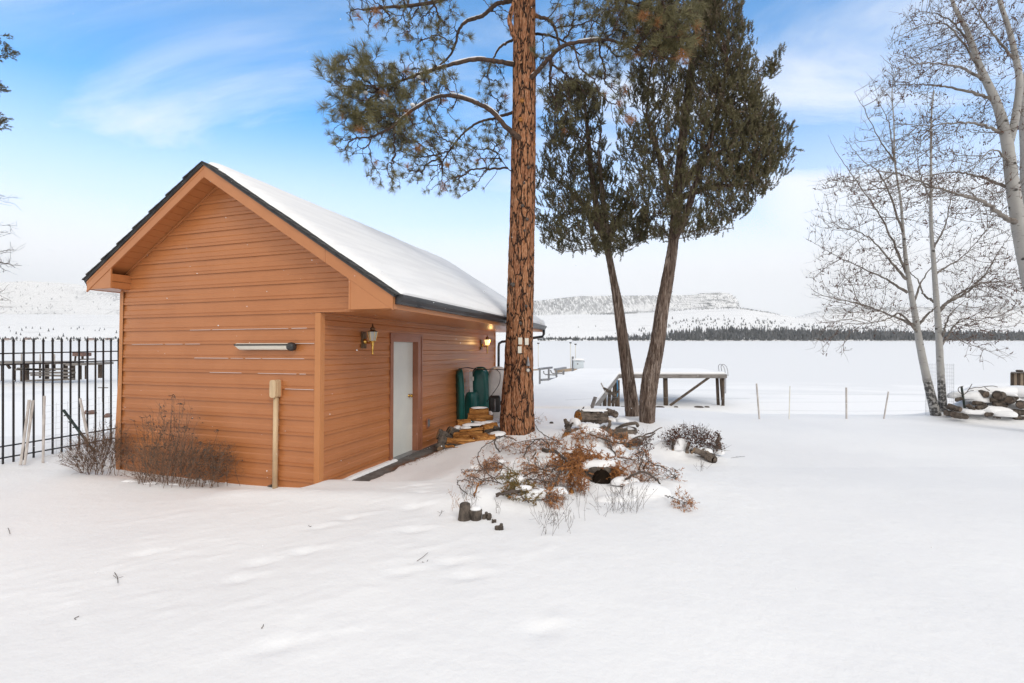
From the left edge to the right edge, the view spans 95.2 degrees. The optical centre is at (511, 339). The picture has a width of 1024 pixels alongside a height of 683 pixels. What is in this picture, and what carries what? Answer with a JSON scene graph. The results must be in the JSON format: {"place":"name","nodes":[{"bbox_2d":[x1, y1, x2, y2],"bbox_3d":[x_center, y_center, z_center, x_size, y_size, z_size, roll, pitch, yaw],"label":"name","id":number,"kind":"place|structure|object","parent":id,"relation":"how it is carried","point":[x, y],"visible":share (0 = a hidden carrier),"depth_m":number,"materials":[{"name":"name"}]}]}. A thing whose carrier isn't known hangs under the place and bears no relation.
{"place":"outdoors","nodes":[
{"label":"outdoors","id":0,"kind":"place"},
{"bbox_2d":[382,449,447,470],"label":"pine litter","id":1,"kind":"object","parent":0,"point":[412,461],"visible":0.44,"depth_m":7.71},
{"bbox_2d":[0,397,1023,682],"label":"snow ground","id":2,"kind":"structure","parent":0,"point":[842,523],"depth_m":3.29,"materials":[{"name":"snow"}]},
{"bbox_2d":[0,33,20,131],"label":"spruce tree","id":3,"kind":"object","parent":2,"relation":"on","point":[13,52],"visible":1,"depth_m":8.38,"materials":[{"name":"green plant"}]},
{"bbox_2d":[0,194,24,312],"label":"bare tree","id":4,"kind":"object","parent":2,"relation":"on","point":[8,250],"visible":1,"depth_m":14.13,"materials":[{"name":"brown plant"}]},
{"bbox_2d":[19,400,30,464],"bbox_3d":[-7.548,1.425,7.251,0.042,0.976,0.239,0,0,-20],"label":"wooden stake","id":5,"kind":"object","parent":2,"relation":"on","point":[25,430],"visible":1,"depth_m":7.25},
{"bbox_2d":[23,400,34,464],"bbox_3d":[-7.488,1.425,7.252,0.041,0.953,0.378,0,0,-31],"label":"wooden stake","id":6,"kind":"object","parent":2,"relation":"on","point":[28,431],"visible":1,"depth_m":7.25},
{"bbox_2d":[42,396,45,462],"bbox_3d":[-7.383,1.404,7.376,0.038,1.036,0.231,0,0,-41],"label":"wooden stake","id":7,"kind":"object","parent":2,"relation":"on","point":[43,428],"visible":1,"depth_m":7.37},
{"bbox_2d":[0,337,118,463],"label":"iron fence","id":8,"kind":"object","parent":2,"relation":"on","point":[33,363],"visible":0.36,"depth_m":7.85,"materials":[{"name":"metal"}]},
{"bbox_2d":[62,409,92,449],"bbox_3d":[-6.776,1.427,7.319,0.564,0.675,0.046,0,0,5],"label":"steel post","id":9,"kind":"object","parent":2,"relation":"on","point":[70,419],"visible":0.77,"depth_m":7.32,"materials":[{"name":"metal"}]},
{"bbox_2d":[45,395,115,455],"bbox_3d":[-7.301,1.495,8.567,0.012,1.016,2.003,0,0,18],"label":"wire fence","id":10,"kind":"object","parent":2,"relation":"on","point":[74,420],"visible":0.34,"depth_m":8.00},
{"bbox_2d":[79,398,89,441],"bbox_3d":[-7.096,1.377,7.775,0.252,0.817,0.022,0,0,13],"label":"wooden stake","id":11,"kind":"object","parent":2,"relation":"on","point":[83,414],"visible":0.8,"depth_m":7.78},
{"bbox_2d":[53,419,135,475],"bbox_3d":[-6.183,1.605,6.937,1.074,0.900,0.859,0,0,0],"label":"dead shrub","id":12,"kind":"object","parent":2,"relation":"on","point":[92,459],"visible":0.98,"depth_m":6.91,"materials":[{"name":"plant"}]},
{"bbox_2d":[80,464,226,484],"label":"snow","id":13,"kind":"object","parent":2,"relation":"on","point":[132,480],"visible":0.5,"depth_m":6.45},
{"bbox_2d":[117,394,242,487],"bbox_3d":[-4.613,1.404,6.474,1.864,1.305,0.844,0,0,0],"label":"dead shrub","id":14,"kind":"object","parent":2,"relation":"on","point":[170,448],"visible":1,"depth_m":6.44,"materials":[{"name":"plant"}]},
{"bbox_2d":[82,161,546,488],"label":"shed","id":15,"kind":"structure","parent":2,"relation":"on","point":[385,391],"depth_m":6.78,"materials":[{"name":"brown paint"}]},
{"bbox_2d":[214,328,313,389],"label":"ledge snow","id":16,"kind":"structure","parent":15,"relation":"attached to","point":[268,358],"depth_m":6.40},
{"bbox_2d":[208,162,540,323],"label":"roof snow","id":17,"kind":"structure","parent":15,"relation":"on","point":[409,269],"depth_m":7.36,"materials":[{"name":"snow"}]},
{"bbox_2d":[393,342,412,456],"bbox_3d":[-1.962,1.028,8.287,0.119,2.000,0.960,0,-1,18],"label":"door","id":18,"kind":"structure","parent":15,"relation":"in","point":[403,351],"depth_m":8.36,"materials":[{"name":"paint"}]},
{"bbox_2d":[352,443,437,480],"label":"concrete walk","id":19,"kind":"structure","parent":2,"relation":"in","point":[380,472],"depth_m":7.61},
{"bbox_2d":[446,426,458,435],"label":"round log","id":20,"kind":"object","parent":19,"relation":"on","point":[450,430],"visible":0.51,"depth_m":9.07,"materials":[{"name":"grey wood"}]},
{"bbox_2d":[446,438,474,445],"bbox_3d":[-0.942,1.927,8.660,0.537,0.271,0.309,0,0,-5],"label":"split log","id":21,"kind":"object","parent":19,"relation":"on","point":[455,441],"visible":0.55,"depth_m":8.53,"materials":[{"name":"brown wood"}]},
{"bbox_2d":[435,435,446,450],"bbox_3d":[-1.285,1.875,8.498,0.181,0.260,0.304,0,0,16],"label":"round log","id":22,"kind":"object","parent":2,"relation":"on","point":[442,441],"visible":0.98,"depth_m":8.43,"materials":[{"name":"grey wood"}]},
{"bbox_2d":[436,429,452,438],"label":"round log","id":23,"kind":"object","parent":2,"relation":"on","point":[440,432],"visible":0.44,"depth_m":8.74,"materials":[{"name":"grey wood"}]},
{"bbox_2d":[456,368,464,419],"bbox_3d":[-1.167,1.321,10.314,0.147,1.404,0.446,0,0,-26],"label":"plastic boat","id":24,"kind":"object","parent":2,"relation":"on","point":[460,405],"visible":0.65,"depth_m":10.16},
{"bbox_2d":[461,367,503,401],"bbox_3d":[-0.618,0.963,10.115,1.014,0.733,0.197,0,0,15],"label":"rope","id":25,"kind":"object","parent":24,"relation":"attached to","point":[487,369],"visible":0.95,"depth_m":10.09,"materials":[{"name":"fabric"}]},
{"bbox_2d":[453,432,477,437],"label":"split log","id":26,"kind":"object","parent":2,"relation":"on","point":[460,435],"visible":0.52,"depth_m":8.79,"materials":[{"name":"brown wood"}]},
{"bbox_2d":[459,427,482,431],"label":"split log","id":27,"kind":"object","parent":26,"relation":"on","point":[472,429],"visible":0.92,"depth_m":8.94,"materials":[{"name":"brown wood"}]},
{"bbox_2d":[456,478,478,505],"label":"dry stalks","id":28,"kind":"object","parent":2,"relation":"on","point":[469,488],"visible":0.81,"depth_m":4.64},
{"bbox_2d":[458,502,481,521],"bbox_3d":[-0.382,1.577,4.237,0.227,0.200,0.143,0,0,0],"label":"old stump","id":29,"kind":"object","parent":2,"relation":"on","point":[467,512],"visible":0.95,"depth_m":4.19,"materials":[{"name":"grey wood"}]},
{"bbox_2d":[469,372,472,391],"bbox_3d":[-0.904,1.360,10.572,0.135,1.286,0.125,0,0,0],"label":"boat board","id":30,"kind":"object","parent":2,"relation":"on","point":[471,381],"visible":0.32,"depth_m":10.59,"materials":[{"name":"white plastic"}]},
{"bbox_2d":[465,390,478,422],"bbox_3d":[-0.943,1.575,10.601,0.340,0.888,0.191,0,0,29],"label":"plastic boat","id":31,"kind":"object","parent":2,"relation":"on","point":[471,399],"visible":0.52,"depth_m":10.52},
{"bbox_2d":[456,460,499,488],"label":"cut branch","id":32,"kind":"object","parent":2,"relation":"on","point":[468,477],"visible":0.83,"depth_m":5.30,"materials":[{"name":"brown plant"}]},
{"bbox_2d":[469,433,488,441],"bbox_3d":[-0.595,1.851,8.755,0.370,0.190,0.208,0,0,-37],"label":"split log","id":33,"kind":"object","parent":2,"relation":"on","point":[480,437],"visible":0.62,"depth_m":8.68,"materials":[{"name":"brown wood"}]},
{"bbox_2d":[454,406,505,435],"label":"snow","id":34,"kind":"structure","parent":2,"relation":"on","point":[479,423],"depth_m":9.26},
{"bbox_2d":[456,419,470,425],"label":"split log","id":35,"kind":"object","parent":34,"relation":"on","point":[461,422],"visible":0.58,"depth_m":9.43,"materials":[{"name":"brown wood"}]},
{"bbox_2d":[468,413,492,419],"bbox_3d":[-0.652,1.595,9.700,0.538,0.154,0.224,0,0,0],"label":"split log","id":36,"kind":"object","parent":34,"relation":"on","point":[486,417],"visible":0.76,"depth_m":9.61,"materials":[{"name":"brown wood"}]},
{"bbox_2d":[469,408,488,414],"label":"split log","id":37,"kind":"object","parent":36,"relation":"on","point":[484,411],"visible":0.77,"depth_m":9.67,"materials":[{"name":"brown wood"}]},
{"bbox_2d":[472,367,488,408],"bbox_3d":[-0.730,1.295,10.772,0.468,1.353,0.274,0,0,0],"label":"plastic boat","id":38,"kind":"object","parent":2,"relation":"on","point":[480,385],"visible":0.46,"depth_m":10.67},
{"bbox_2d":[482,512,491,519],"bbox_3d":[-0.228,1.614,4.248,0.093,0.090,0.088,0,0,0],"label":"wood stub","id":39,"kind":"object","parent":2,"relation":"on","point":[487,515],"visible":0.59,"depth_m":4.22,"materials":[{"name":"grey wood"}]},
{"bbox_2d":[480,422,497,432],"bbox_3d":[-0.452,1.742,9.252,0.339,0.223,0.219,0,0,-26],"label":"split log","id":40,"kind":"object","parent":2,"relation":"on","point":[487,427],"visible":0.77,"depth_m":9.17,"materials":[{"name":"brown wood"}]},
{"bbox_2d":[477,438,501,483],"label":"cut branch","id":41,"kind":"object","parent":2,"relation":"on","point":[486,448],"visible":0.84,"depth_m":6.21,"materials":[{"name":"brown wood"}]},
{"bbox_2d":[473,448,508,474],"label":"cut branch","id":42,"kind":"object","parent":2,"relation":"on","point":[493,464],"visible":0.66,"depth_m":6.18,"materials":[{"name":"brown plant"}]},
{"bbox_2d":[465,457,523,486],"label":"cut branch","id":43,"kind":"object","parent":2,"relation":"on","point":[490,477],"visible":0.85,"depth_m":5.63,"materials":[{"name":"brown plant"}]},
{"bbox_2d":[489,395,500,411],"bbox_3d":[-0.336,1.388,10.185,0.330,0.350,0.230,0,0,0],"label":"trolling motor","id":44,"kind":"object","parent":2,"relation":"on","point":[494,403],"visible":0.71,"depth_m":10.10,"materials":[{"name":"black plastic"}]},
{"bbox_2d":[488,366,503,419],"bbox_3d":[-0.356,1.281,10.846,0.564,1.322,0.246,0,0,7],"label":"plastic boat","id":45,"kind":"object","parent":2,"relation":"on","point":[494,378],"visible":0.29,"depth_m":10.76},
{"bbox_2d":[492,435,516,452],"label":"cut branch","id":46,"kind":"object","parent":2,"relation":"on","point":[508,437],"visible":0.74,"depth_m":7.92,"materials":[{"name":"brown plant"}]},
{"bbox_2d":[310,0,710,434],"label":"pine tree","id":47,"kind":"object","parent":2,"relation":"on","point":[662,27],"visible":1,"depth_m":9.01,"materials":[{"name":"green plant"}]},
{"bbox_2d":[354,14,597,120],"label":"branch snow","id":48,"kind":"structure","parent":47,"relation":"on","point":[383,99],"depth_m":8.65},
{"bbox_2d":[496,466,542,505],"bbox_3d":[0.072,1.507,4.836,0.513,0.368,0.912,0,0,0],"label":"cut branch","id":49,"kind":"object","parent":2,"relation":"on","point":[514,484],"visible":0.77,"depth_m":4.71,"materials":[{"name":"green plant"}]},
{"bbox_2d":[502,436,556,454],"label":"cut branch","id":50,"kind":"object","parent":2,"relation":"on","point":[523,448],"visible":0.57,"depth_m":7.64,"materials":[{"name":"brown plant"}]},
{"bbox_2d":[495,482,570,499],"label":"cut branch","id":51,"kind":"object","parent":2,"relation":"on","point":[534,488],"visible":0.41,"depth_m":4.71,"materials":[{"name":"green plant"}]},
{"bbox_2d":[515,462,565,491],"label":"cut branch","id":52,"kind":"object","parent":2,"relation":"on","point":[546,478],"visible":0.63,"depth_m":5.08,"materials":[{"name":"brown plant"}]},
{"bbox_2d":[513,432,569,457],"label":"cut branch","id":53,"kind":"object","parent":2,"relation":"on","point":[543,444],"visible":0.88,"depth_m":6.54,"materials":[{"name":"brown plant"}]},
{"bbox_2d":[517,452,576,489],"bbox_3d":[0.343,1.495,5.381,0.606,0.437,1.339,0,0,-17],"label":"cut branch","id":54,"kind":"object","parent":2,"relation":"on","point":[558,474],"visible":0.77,"depth_m":5.31,"materials":[{"name":"brown plant"}]},
{"bbox_2d":[523,471,570,490],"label":"cut branch","id":55,"kind":"object","parent":2,"relation":"on","point":[530,478],"visible":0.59,"depth_m":5.02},
{"bbox_2d":[529,492,574,535],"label":"dry stalks","id":56,"kind":"object","parent":2,"relation":"on","point":[553,516],"visible":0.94,"depth_m":4.09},
{"bbox_2d":[541,482,564,509],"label":"cut branch","id":57,"kind":"object","parent":2,"relation":"on","point":[554,500],"visible":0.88,"depth_m":4.55,"materials":[{"name":"brown plant"}]},
{"bbox_2d":[469,444,671,501],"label":"snow","id":58,"kind":"structure","parent":2,"relation":"on","point":[661,491],"depth_m":5.09,"materials":[{"name":"snow"}]},
{"bbox_2d":[547,439,597,491],"bbox_3d":[0.746,1.469,5.498,0.651,0.509,1.161,0,0,0],"label":"cut branch","id":59,"kind":"object","parent":2,"relation":"on","point":[575,459],"visible":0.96,"depth_m":5.26,"materials":[{"name":"brown plant"}]},
{"bbox_2d":[545,476,600,518],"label":"dry stalks","id":60,"kind":"object","parent":2,"relation":"on","point":[576,496],"visible":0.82,"depth_m":4.60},
{"bbox_2d":[561,425,627,439],"bbox_3d":[1.532,1.783,8.759,1.272,0.362,0.363,0,0,0],"label":"driftwood log","id":61,"kind":"object","parent":2,"relation":"on","point":[620,430],"visible":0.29,"depth_m":8.67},
{"bbox_2d":[535,70,654,416],"bbox_3d":[1.923,-2.218,10.857,3.114,8.415,2.498,0,0,0],"label":"juniper tree","id":62,"kind":"object","parent":2,"relation":"on","point":[597,215],"visible":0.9,"depth_m":10.68,"materials":[{"name":"green plant"}]},
{"bbox_2d":[584,467,613,483],"bbox_3d":[1.035,1.602,5.556,0.343,0.235,0.360,0,0,0],"label":"hollow stump","id":63,"kind":"object","parent":2,"relation":"on","point":[599,474],"visible":0.66,"depth_m":5.40,"materials":[{"name":"black wood"}]},
{"bbox_2d":[562,424,636,449],"bbox_3d":[1.300,1.419,6.750,1.164,0.447,0.630,0,0,0],"label":"cut branch","id":64,"kind":"object","parent":2,"relation":"on","point":[606,439],"visible":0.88,"depth_m":6.68,"materials":[{"name":"brown plant"}]},
{"bbox_2d":[583,484,622,516],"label":"dry stalks","id":65,"kind":"object","parent":2,"relation":"on","point":[613,502],"visible":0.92,"depth_m":4.48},
{"bbox_2d":[569,408,647,437],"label":"snow","id":66,"kind":"structure","parent":2,"relation":"on","point":[577,421],"depth_m":9.39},
{"bbox_2d":[574,409,608,424],"bbox_3d":[1.604,1.548,9.454,0.680,0.321,0.290,0,0,-5],"label":"driftwood log","id":67,"kind":"object","parent":66,"relation":"on","point":[600,418],"visible":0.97,"depth_m":9.37,"materials":[{"name":"brown wood"}]},
{"bbox_2d":[604,408,618,417],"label":"driftwood log","id":68,"kind":"object","parent":66,"relation":"on","point":[613,413],"visible":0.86,"depth_m":9.71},
{"bbox_2d":[589,449,631,478],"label":"cut branch","id":69,"kind":"object","parent":2,"relation":"on","point":[616,471],"visible":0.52,"depth_m":5.49,"materials":[{"name":"brown plant"}]},
{"bbox_2d":[573,428,647,447],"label":"cut branch","id":70,"kind":"object","parent":2,"relation":"on","point":[605,436],"visible":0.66,"depth_m":6.64,"materials":[{"name":"brown plant"}]},
{"bbox_2d":[606,432,623,454],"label":"cut branch","id":71,"kind":"object","parent":2,"relation":"on","point":[609,444],"visible":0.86,"depth_m":6.46,"materials":[{"name":"brown plant"}]},
{"bbox_2d":[615,421,638,433],"bbox_3d":[2.245,1.802,9.197,0.448,0.452,0.459,0,0,-43],"label":"stump","id":72,"kind":"object","parent":2,"relation":"on","point":[632,430],"visible":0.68,"depth_m":9.04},
{"bbox_2d":[610,474,656,512],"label":"dry stalks","id":73,"kind":"object","parent":2,"relation":"on","point":[637,499],"visible":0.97,"depth_m":4.56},
{"bbox_2d":[621,465,660,486],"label":"cut branch","id":74,"kind":"object","parent":2,"relation":"on","point":[640,476],"visible":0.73,"depth_m":5.30,"materials":[{"name":"brown plant"}]},
{"bbox_2d":[629,447,653,469],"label":"cut branch","id":75,"kind":"object","parent":2,"relation":"on","point":[642,459],"visible":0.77,"depth_m":5.87,"materials":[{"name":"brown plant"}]},
{"bbox_2d":[613,446,677,481],"bbox_3d":[1.543,1.477,5.628,0.486,0.415,0.743,0,0,-39],"label":"cut branch","id":76,"kind":"object","parent":2,"relation":"on","point":[629,459],"visible":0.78,"depth_m":5.66,"materials":[{"name":"brown plant"}]},
{"bbox_2d":[640,452,688,481],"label":"cut branch","id":77,"kind":"object","parent":2,"relation":"on","point":[670,473],"visible":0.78,"depth_m":5.56,"materials":[{"name":"brown plant"}]},
{"bbox_2d":[665,485,698,512],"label":"cut branch","id":78,"kind":"object","parent":2,"relation":"on","point":[684,502],"visible":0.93,"depth_m":4.62,"materials":[{"name":"brown plant"}]},
{"bbox_2d":[657,420,730,454],"bbox_3d":[2.921,1.583,7.614,1.140,0.584,0.713,0,0,0],"label":"bush","id":79,"kind":"object","parent":2,"relation":"on","point":[699,440],"visible":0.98,"depth_m":7.54,"materials":[{"name":"brown plant"}]},
{"bbox_2d":[670,438,724,455],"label":"snow","id":80,"kind":"structure","parent":2,"relation":"on","point":[682,446],"depth_m":7.46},
{"bbox_2d":[605,0,803,423],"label":"juniper tree","id":81,"kind":"object","parent":2,"relation":"on","point":[746,130],"visible":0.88,"depth_m":9.44,"materials":[{"name":"green plant"}]},
{"bbox_2d":[701,448,716,462],"bbox_3d":[3.046,1.796,7.260,0.169,0.202,0.295,0,0,-15],"label":"driftwood log","id":82,"kind":"object","parent":2,"relation":"on","point":[711,457],"visible":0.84,"depth_m":7.16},
{"bbox_2d":[692,447,707,456],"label":"driftwood log","id":83,"kind":"object","parent":82,"relation":"on","point":[698,451],"visible":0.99,"depth_m":7.20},
{"bbox_2d":[756,383,759,418],"bbox_3d":[5.941,1.505,11.300,0.100,0.911,0.028,0,0,0],"label":"yard stake","id":84,"kind":"object","parent":2,"relation":"on","point":[757,401],"visible":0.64,"depth_m":11.29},
{"bbox_2d":[845,387,846,418],"bbox_3d":[8.076,1.596,11.300,0.034,0.897,0.028,0,0,0],"label":"yard stake","id":85,"kind":"object","parent":2,"relation":"on","point":[845,402],"visible":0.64,"depth_m":11.31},
{"bbox_2d":[883,391,888,418],"bbox_3d":[9.027,1.626,11.300,0.154,0.768,0.022,0,0,0],"label":"yard stake","id":86,"kind":"object","parent":2,"relation":"on","point":[886,405],"visible":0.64,"depth_m":11.29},
{"bbox_2d":[574,394,991,410],"bbox_3d":[6.923,1.520,11.587,11.155,0.443,0.875,0,0,7],"label":"fence wire","id":87,"kind":"object","parent":86,"relation":"attached to","point":[825,394],"visible":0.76,"depth_m":11.30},
{"bbox_2d":[802,66,988,415],"bbox_3d":[9.245,-2.376,11.283,5.182,8.691,2.176,0,0,0],"label":"aspen tree","id":88,"kind":"object","parent":2,"relation":"on","point":[915,323],"visible":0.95,"depth_m":11.44,"materials":[{"name":"grey plant"}]},
{"bbox_2d":[812,0,1023,290],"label":"aspen tree","id":89,"kind":"object","parent":2,"relation":"on","point":[1006,131],"visible":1,"depth_m":9.40,"materials":[{"name":"grey plant"}]},
{"bbox_2d":[925,363,953,416],"bbox_3d":[10.507,1.251,11.500,0.523,1.350,0.523,0,0,0],"label":"wire cage","id":90,"kind":"object","parent":2,"relation":"on","point":[940,387],"visible":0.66,"depth_m":11.30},
{"bbox_2d":[943,410,951,415],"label":"firewood log","id":91,"kind":"object","parent":2,"relation":"on","point":[946,412],"visible":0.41,"depth_m":11.18,"materials":[{"name":"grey wood"}]},
{"bbox_2d":[946,403,961,411],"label":"firewood log","id":92,"kind":"object","parent":91,"relation":"on","point":[952,407],"visible":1,"depth_m":11.06,"materials":[{"name":"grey wood"}]},
{"bbox_2d":[892,87,1023,411],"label":"aspen tree","id":93,"kind":"object","parent":2,"relation":"on","point":[938,333],"visible":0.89,"depth_m":11.57,"materials":[{"name":"grey plant"}]},
{"bbox_2d":[949,411,968,418],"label":"firewood log","id":94,"kind":"object","parent":2,"relation":"on","point":[953,414],"visible":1,"depth_m":10.85,"materials":[{"name":"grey wood"}]},
{"bbox_2d":[947,385,1023,416],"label":"snow","id":95,"kind":"structure","parent":2,"relation":"on","point":[1012,390],"depth_m":11.27,"materials":[{"name":"snow"}]},
{"bbox_2d":[992,391,1006,399],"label":"firewood log","id":96,"kind":"object","parent":2,"relation":"on","point":[998,395],"visible":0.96,"depth_m":10.96,"materials":[{"name":"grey wood"}]},
{"bbox_2d":[1004,396,1016,403],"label":"firewood log","id":97,"kind":"object","parent":2,"relation":"on","point":[1010,400],"visible":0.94,"depth_m":10.88,"materials":[{"name":"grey wood"}]},
{"bbox_2d":[1010,372,1023,385],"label":"log palisade","id":98,"kind":"object","parent":2,"relation":"on","point":[1016,378],"visible":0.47,"depth_m":12.90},
{"bbox_2d":[1015,400,1023,408],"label":"firewood log","id":99,"kind":"object","parent":2,"relation":"on","point":[1019,404],"visible":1,"depth_m":10.82,"materials":[{"name":"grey wood"}]},
{"bbox_2d":[0,341,1023,436],"bbox_3d":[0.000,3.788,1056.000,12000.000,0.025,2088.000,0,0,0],"label":"lake ice","id":100,"kind":"structure","parent":0,"point":[775,370],"depth_m":53.07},
{"bbox_2d":[0,361,113,381],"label":"neighbour dock","id":101,"kind":"object","parent":100,"relation":"on","point":[47,373],"visible":0.69,"depth_m":41.55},
{"bbox_2d":[72,352,93,360],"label":"picnic bench","id":102,"kind":"object","parent":101,"relation":"on","point":[82,354],"visible":0.76,"depth_m":41.35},
{"bbox_2d":[538,367,566,383],"bbox_3d":[3.219,2.610,34.342,1.334,1.269,3.783,0,0,31],"label":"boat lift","id":103,"kind":"object","parent":100,"relation":"on","point":[548,374],"visible":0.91,"depth_m":33.94,"materials":[{"name":"grey metal"}]},
{"bbox_2d":[595,364,727,406],"bbox_3d":[6.392,2.758,22.020,8.940,2.694,20.737,0,0,17],"label":"dock","id":104,"kind":"object","parent":100,"relation":"in","point":[721,378],"visible":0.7,"depth_m":26.93,"materials":[{"name":"wood"}]},
{"bbox_2d":[572,358,584,368],"bbox_3d":[4.477,1.574,31.500,0.810,0.690,0.810,0,0,0],"label":"dock box","id":105,"kind":"object","parent":104,"relation":"on","point":[578,363],"visible":0.98,"depth_m":31.20,"materials":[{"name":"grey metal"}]},
{"bbox_2d":[533,368,724,408],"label":"dock snow","id":106,"kind":"structure","parent":104,"relation":"on","point":[583,387],"depth_m":18.78,"materials":[{"name":"snow"}]},
{"bbox_2d":[0,281,1023,340],"bbox_3d":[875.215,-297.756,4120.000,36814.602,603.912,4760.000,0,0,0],"label":"hills","id":107,"kind":"structure","parent":0,"point":[91,321],"depth_m":2831.68,"materials":[{"name":"snow"}]},
{"bbox_2d":[0,317,999,340],"bbox_3d":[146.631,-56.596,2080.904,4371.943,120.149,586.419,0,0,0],"label":"shore brush","id":108,"kind":"object","parent":107,"relation":"on","point":[543,338],"visible":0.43,"depth_m":1896.13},
{"bbox_2d":[3,282,1018,317],"bbox_3d":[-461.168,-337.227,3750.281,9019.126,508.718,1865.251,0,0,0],"label":"hillside forest","id":109,"kind":"object","parent":107,"relation":"on","point":[627,312],"visible":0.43,"depth_m":4322.19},
{"bbox_2d":[575,325,1023,340],"bbox_3d":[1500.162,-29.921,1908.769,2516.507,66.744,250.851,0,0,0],"label":"shore forest","id":110,"kind":"object","parent":107,"relation":"on","point":[730,333],"visible":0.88,"depth_m":1823.95,"materials":[{"name":"plant"}]},
{"bbox_2d":[0,0,1023,316],"label":"sky","id":111,"kind":"structure","parent":0,"point":[174,103],"materials":[{"name":"blue"}]},
{"bbox_2d":[633,426,654,461],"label":"bush","id":112,"kind":"object","parent":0,"point":[647,442],"visible":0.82,"depth_m":6.62,"materials":[{"name":"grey plant"}]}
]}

